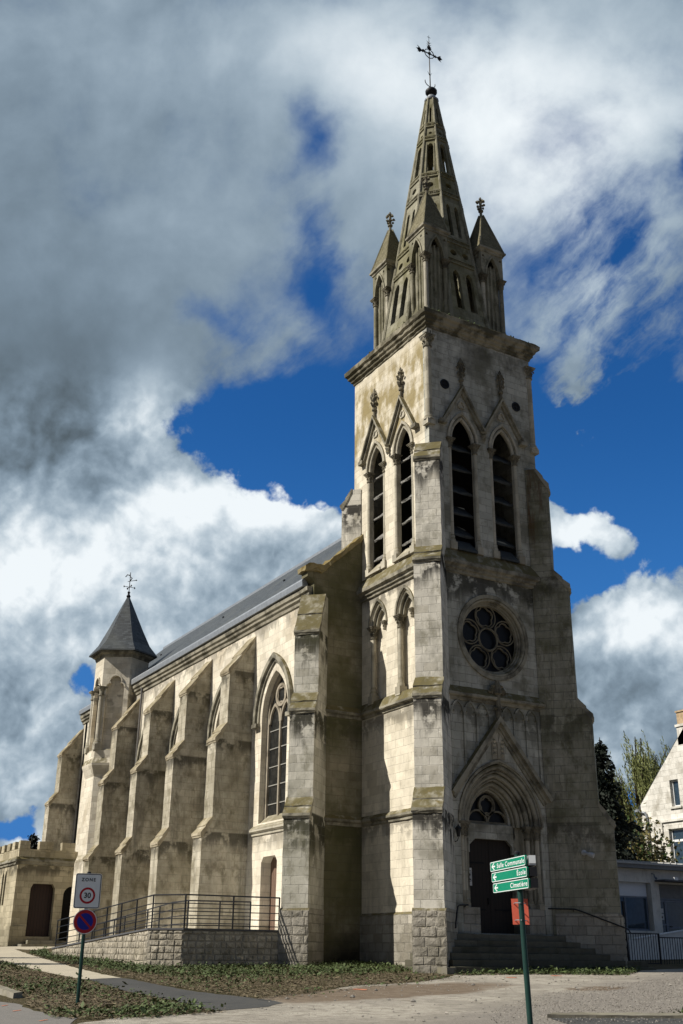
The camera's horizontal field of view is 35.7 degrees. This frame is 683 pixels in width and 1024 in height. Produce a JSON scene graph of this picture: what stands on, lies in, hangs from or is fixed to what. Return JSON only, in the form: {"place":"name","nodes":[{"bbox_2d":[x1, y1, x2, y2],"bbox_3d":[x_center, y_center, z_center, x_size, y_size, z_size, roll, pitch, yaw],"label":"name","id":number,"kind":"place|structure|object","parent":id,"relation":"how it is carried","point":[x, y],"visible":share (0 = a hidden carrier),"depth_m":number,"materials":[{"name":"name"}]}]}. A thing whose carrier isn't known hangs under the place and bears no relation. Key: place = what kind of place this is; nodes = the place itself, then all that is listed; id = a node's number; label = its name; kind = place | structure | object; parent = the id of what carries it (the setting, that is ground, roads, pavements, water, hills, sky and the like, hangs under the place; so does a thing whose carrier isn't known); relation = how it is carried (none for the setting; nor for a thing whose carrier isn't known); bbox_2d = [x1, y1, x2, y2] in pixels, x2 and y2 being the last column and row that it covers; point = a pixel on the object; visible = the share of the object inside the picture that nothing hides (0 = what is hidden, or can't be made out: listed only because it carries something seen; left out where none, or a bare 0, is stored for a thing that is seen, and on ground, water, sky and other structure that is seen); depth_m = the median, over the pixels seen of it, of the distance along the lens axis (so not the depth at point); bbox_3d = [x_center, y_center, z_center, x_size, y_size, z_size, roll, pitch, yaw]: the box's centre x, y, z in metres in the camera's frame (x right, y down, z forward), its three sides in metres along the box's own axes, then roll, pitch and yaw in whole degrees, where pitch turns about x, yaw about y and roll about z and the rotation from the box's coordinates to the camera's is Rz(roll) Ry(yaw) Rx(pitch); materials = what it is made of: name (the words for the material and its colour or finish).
{"place":"outdoors","nodes":[
{"label":"outdoors","id":0,"kind":"place"},
{"bbox_2d":[0,946,56,949],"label":"path","id":1,"kind":"structure","parent":0,"point":[19,947],"depth_m":51.34,"materials":[{"name":"concrete"}]},
{"bbox_2d":[0,1002,76,1023],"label":"road","id":2,"kind":"structure","parent":0,"point":[9,1014],"depth_m":17.03,"materials":[{"name":"grey asphalt"}]},
{"bbox_2d":[0,949,119,978],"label":"path","id":3,"kind":"structure","parent":0,"point":[23,958],"depth_m":34.10,"materials":[{"name":"concrete"}]},
{"bbox_2d":[89,978,280,1009],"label":"path","id":4,"kind":"structure","parent":0,"point":[218,1000],"depth_m":21.78,"materials":[{"name":"concrete"}]},
{"bbox_2d":[0,946,682,1023],"bbox_3d":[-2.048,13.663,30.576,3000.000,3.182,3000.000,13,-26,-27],"label":"ground","id":5,"kind":"structure","parent":0,"point":[21,1001],"depth_m":25.79,"materials":[{"name":"green plant"}]},
{"bbox_2d":[0,985,21,998],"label":"kerb","id":6,"kind":"structure","parent":5,"relation":"on","point":[9,992],"depth_m":21.18,"materials":[{"name":"concrete"}]},
{"bbox_2d":[27,833,39,848],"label":"fir tree","id":7,"kind":"object","parent":5,"relation":"on","point":[33,838],"visible":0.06,"depth_m":73.80,"materials":[{"name":"green plant"}]},
{"bbox_2d":[0,840,77,946],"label":"sacristy","id":8,"kind":"structure","parent":5,"relation":"on","point":[35,891],"depth_m":55.27,"materials":[{"name":"stone"}]},
{"bbox_2d":[25,884,52,936],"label":"sacristy door","id":9,"kind":"structure","parent":8,"relation":"in","point":[40,900],"depth_m":55.06,"materials":[{"name":"brown wood"}]},
{"bbox_2d":[73,872,101,1003],"bbox_3d":[-4.901,8.078,20.123,0.498,2.390,0.095,8,-24,-17],"label":"road sign","id":10,"kind":"object","parent":5,"relation":"on","point":[87,892],"visible":0.99,"depth_m":20.30,"materials":[{"name":"metal"}]},
{"bbox_2d":[0,961,204,1015],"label":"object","id":11,"kind":"object","parent":5,"relation":"on","point":[51,1003],"visible":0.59,"depth_m":21.44,"materials":[{"name":"brown plant"}]},
{"bbox_2d":[0,959,208,1016],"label":"weeds","id":12,"kind":"object","parent":5,"relation":"on","point":[132,1007],"visible":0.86,"depth_m":21.08,"materials":[{"name":"green plant"}]},
{"bbox_2d":[45,1009,225,1018],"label":"dead leaves","id":13,"kind":"object","parent":5,"relation":"on","point":[213,1011],"visible":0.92,"depth_m":17.40,"materials":[{"name":"brown plant"}]},
{"bbox_2d":[51,928,278,966],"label":"ramp wall","id":14,"kind":"structure","parent":5,"relation":"on","point":[174,946],"depth_m":34.51,"materials":[{"name":"stone"}]},
{"bbox_2d":[55,894,279,946],"bbox_3d":[-7.959,14.733,37.985,3.700,1.653,12.241,25,-33,-45],"label":"metal railing","id":15,"kind":"object","parent":14,"relation":"on","point":[151,918],"visible":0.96,"depth_m":35.26,"materials":[{"name":"metal"}]},
{"bbox_2d":[93,900,251,938],"bbox_3d":[-6.849,16.195,41.355,2.494,1.663,10.093,13,-26,-27],"label":"metal railing","id":16,"kind":"object","parent":14,"relation":"on","point":[187,915],"visible":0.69,"depth_m":37.95,"materials":[{"name":"metal"}]},
{"bbox_2d":[29,946,446,995],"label":"weeds","id":17,"kind":"object","parent":5,"relation":"on","point":[215,970],"visible":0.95,"depth_m":31.69,"materials":[{"name":"green plant"}]},
{"bbox_2d":[30,953,459,999],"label":"dead leaves","id":18,"kind":"object","parent":5,"relation":"on","point":[273,985],"visible":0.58,"depth_m":27.09,"materials":[{"name":"brown plant"}]},
{"bbox_2d":[42,37,655,974],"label":"stone church","id":19,"kind":"structure","parent":5,"relation":"on","point":[368,735],"depth_m":40.86,"materials":[{"name":"stone"}]},
{"bbox_2d":[269,857,276,929],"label":"side door","id":20,"kind":"structure","parent":19,"relation":"in","point":[274,861],"depth_m":40.42,"materials":[{"name":"brown wood"}]},
{"bbox_2d":[363,440,386,577],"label":"belfry window","id":21,"kind":"structure","parent":19,"relation":"in","point":[369,571],"depth_m":43.25,"materials":[{"name":"stone"}]},
{"bbox_2d":[390,420,415,562],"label":"belfry window","id":22,"kind":"structure","parent":19,"relation":"in","point":[397,556],"depth_m":41.60,"materials":[{"name":"stone"}]},
{"bbox_2d":[455,904,468,927],"bbox_3d":[3.795,12.953,33.995,0.240,0.778,1.071,-13,-26,30],"label":"handrail","id":23,"kind":"object","parent":19,"relation":"attached to","point":[464,905],"visible":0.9,"depth_m":33.99,"materials":[{"name":"metal"}]},
{"bbox_2d":[446,412,483,555],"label":"belfry window","id":24,"kind":"structure","parent":19,"relation":"in","point":[455,544],"depth_m":40.85,"materials":[{"name":"stone"}]},
{"bbox_2d":[469,868,471,885],"bbox_3d":[4.324,12.350,35.942,0.220,0.570,0.019,13,-26,-27],"label":"notice","id":25,"kind":"object","parent":19,"relation":"attached to","point":[470,869],"visible":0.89,"depth_m":35.97,"materials":[{"name":"paper"}]},
{"bbox_2d":[469,839,513,933],"bbox_3d":[5.051,12.772,36.261,1.960,3.070,0.100,13,-26,-27],"label":"church door","id":26,"kind":"structure","parent":19,"relation":"in","point":[495,908],"depth_m":36.21,"materials":[{"name":"brown wood"}]},
{"bbox_2d":[457,595,527,680],"bbox_3d":[5.454,4.668,39.072,3.220,3.220,0.520,13,-26,-27],"label":"rose window","id":27,"kind":"structure","parent":19,"relation":"in","point":[485,639],"depth_m":39.28,"materials":[{"name":"stone"}]},
{"bbox_2d":[487,424,525,564],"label":"belfry window","id":28,"kind":"structure","parent":19,"relation":"in","point":[497,554],"depth_m":41.77,"materials":[{"name":"stone"}]},
{"bbox_2d":[548,908,630,933],"bbox_3d":[8.340,13.778,35.764,2.690,0.817,0.119,-5,-23,14],"label":"handrail","id":29,"kind":"object","parent":19,"relation":"attached to","point":[573,909],"visible":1,"depth_m":35.80,"materials":[{"name":"metal"}]},
{"bbox_2d":[547,1012,682,1017],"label":"kerb","id":30,"kind":"structure","parent":5,"relation":"on","point":[610,1015],"depth_m":17.94,"materials":[{"name":"concrete"}]},
{"bbox_2d":[595,737,644,860],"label":"fir tree","id":31,"kind":"object","parent":5,"relation":"on","point":[609,790],"visible":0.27,"depth_m":58.37,"materials":[{"name":"green plant"}]},
{"bbox_2d":[600,730,669,856],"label":"willow tree","id":32,"kind":"object","parent":5,"relation":"on","point":[643,772],"visible":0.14,"depth_m":76.71,"materials":[{"name":"green plant"}]},
{"bbox_2d":[621,901,661,963],"bbox_3d":[11.142,15.809,39.520,1.950,2.423,0.124,13,-26,-27],"label":"metal fence","id":33,"kind":"object","parent":5,"relation":"on","point":[627,939],"visible":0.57,"depth_m":39.46,"materials":[{"name":"metal"}]},
{"bbox_2d":[617,860,682,939],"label":"annex building","id":34,"kind":"structure","parent":5,"relation":"on","point":[651,895],"depth_m":49.05,"materials":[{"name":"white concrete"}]},
{"bbox_2d":[620,896,652,930],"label":"window frame","id":35,"kind":"structure","parent":34,"relation":"in","point":[635,907],"depth_m":48.55,"materials":[{"name":"clear plastic"}]},
{"bbox_2d":[659,885,682,932],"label":"glazed door","id":36,"kind":"structure","parent":34,"relation":"in","point":[671,911],"depth_m":49.75,"materials":[{"name":"grey glass"}]},
{"bbox_2d":[622,796,682,862],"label":"shrub","id":37,"kind":"object","parent":5,"relation":"on","point":[642,851],"visible":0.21,"depth_m":60.43,"materials":[{"name":"green plant"}]},
{"bbox_2d":[628,930,682,959],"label":"ramp wall","id":38,"kind":"structure","parent":5,"relation":"on","point":[678,933],"depth_m":44.65,"materials":[{"name":"metal"}]},
{"bbox_2d":[635,709,682,863],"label":"stone house","id":39,"kind":"structure","parent":5,"relation":"on","point":[663,801],"depth_m":65.49,"materials":[{"name":"stone"}]},
{"bbox_2d":[672,780,680,805],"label":"window frame","id":40,"kind":"structure","parent":39,"relation":"in","point":[675,788],"depth_m":65.22,"materials":[{"name":"white plastic"}]},
{"bbox_2d":[671,828,682,863],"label":"window frame","id":41,"kind":"structure","parent":39,"relation":"in","point":[677,834],"depth_m":64.30,"materials":[{"name":"white plastic"}]},
{"bbox_2d":[660,937,682,963],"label":"metal fence","id":42,"kind":"object","parent":5,"relation":"on","point":[673,948],"visible":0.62,"depth_m":40.11,"materials":[{"name":"metal"}]},
{"bbox_2d":[0,0,682,851],"label":"sky","id":43,"kind":"structure","parent":0,"point":[197,197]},
{"bbox_2d":[77,969,682,1023],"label":"forecourt","id":44,"kind":"structure","parent":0,"point":[439,994],"depth_m":20.88,"materials":[{"name":"beige concrete"}]},
{"bbox_2d":[44,1001,225,1019],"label":"weeds","id":45,"kind":"object","parent":44,"relation":"on","point":[133,1014],"visible":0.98,"depth_m":17.39,"materials":[{"name":"green plant"}]},
{"bbox_2d":[257,973,462,997],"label":"weeds","id":46,"kind":"object","parent":44,"relation":"on","point":[366,983],"visible":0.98,"depth_m":25.62,"materials":[{"name":"green plant"}]},
{"bbox_2d":[260,972,682,1023],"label":"pebbles","id":47,"kind":"object","parent":44,"relation":"on","point":[412,1000],"visible":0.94,"depth_m":22.43,"materials":[{"name":"stone"}]},
{"bbox_2d":[490,851,538,1023],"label":"direction sign","id":48,"kind":"object","parent":44,"relation":"on","point":[527,871],"visible":1,"depth_m":12.52,"materials":[{"name":"green metal"}]},
{"bbox_2d":[511,899,529,924],"bbox_3d":[2.130,4.747,12.616,0.205,0.290,0.228,-2,-23,6],"label":"tied board","id":49,"kind":"object","parent":48,"relation":"attached to","point":[515,910],"visible":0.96,"depth_m":12.71,"materials":[{"name":"red plastic"}]},
{"bbox_2d":[453,970,639,974],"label":"dead leaves","id":50,"kind":"object","parent":44,"relation":"on","point":[543,973],"visible":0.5,"depth_m":31.50,"materials":[{"name":"brown plant"}]},
{"bbox_2d":[455,964,642,974],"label":"grass","id":51,"kind":"structure","parent":44,"relation":"on","point":[610,970],"depth_m":31.91,"materials":[{"name":"green plant"}]},
{"bbox_2d":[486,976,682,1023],"bbox_3d":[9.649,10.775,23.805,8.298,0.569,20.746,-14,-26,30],"label":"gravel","id":52,"kind":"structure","parent":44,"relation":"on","point":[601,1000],"depth_m":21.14,"materials":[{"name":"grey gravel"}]},
{"bbox_2d":[551,1018,682,1023],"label":"gutter strip","id":53,"kind":"object","parent":44,"relation":"on","point":[649,1021],"visible":1,"depth_m":17.31,"materials":[{"name":"concrete"}]}
]}

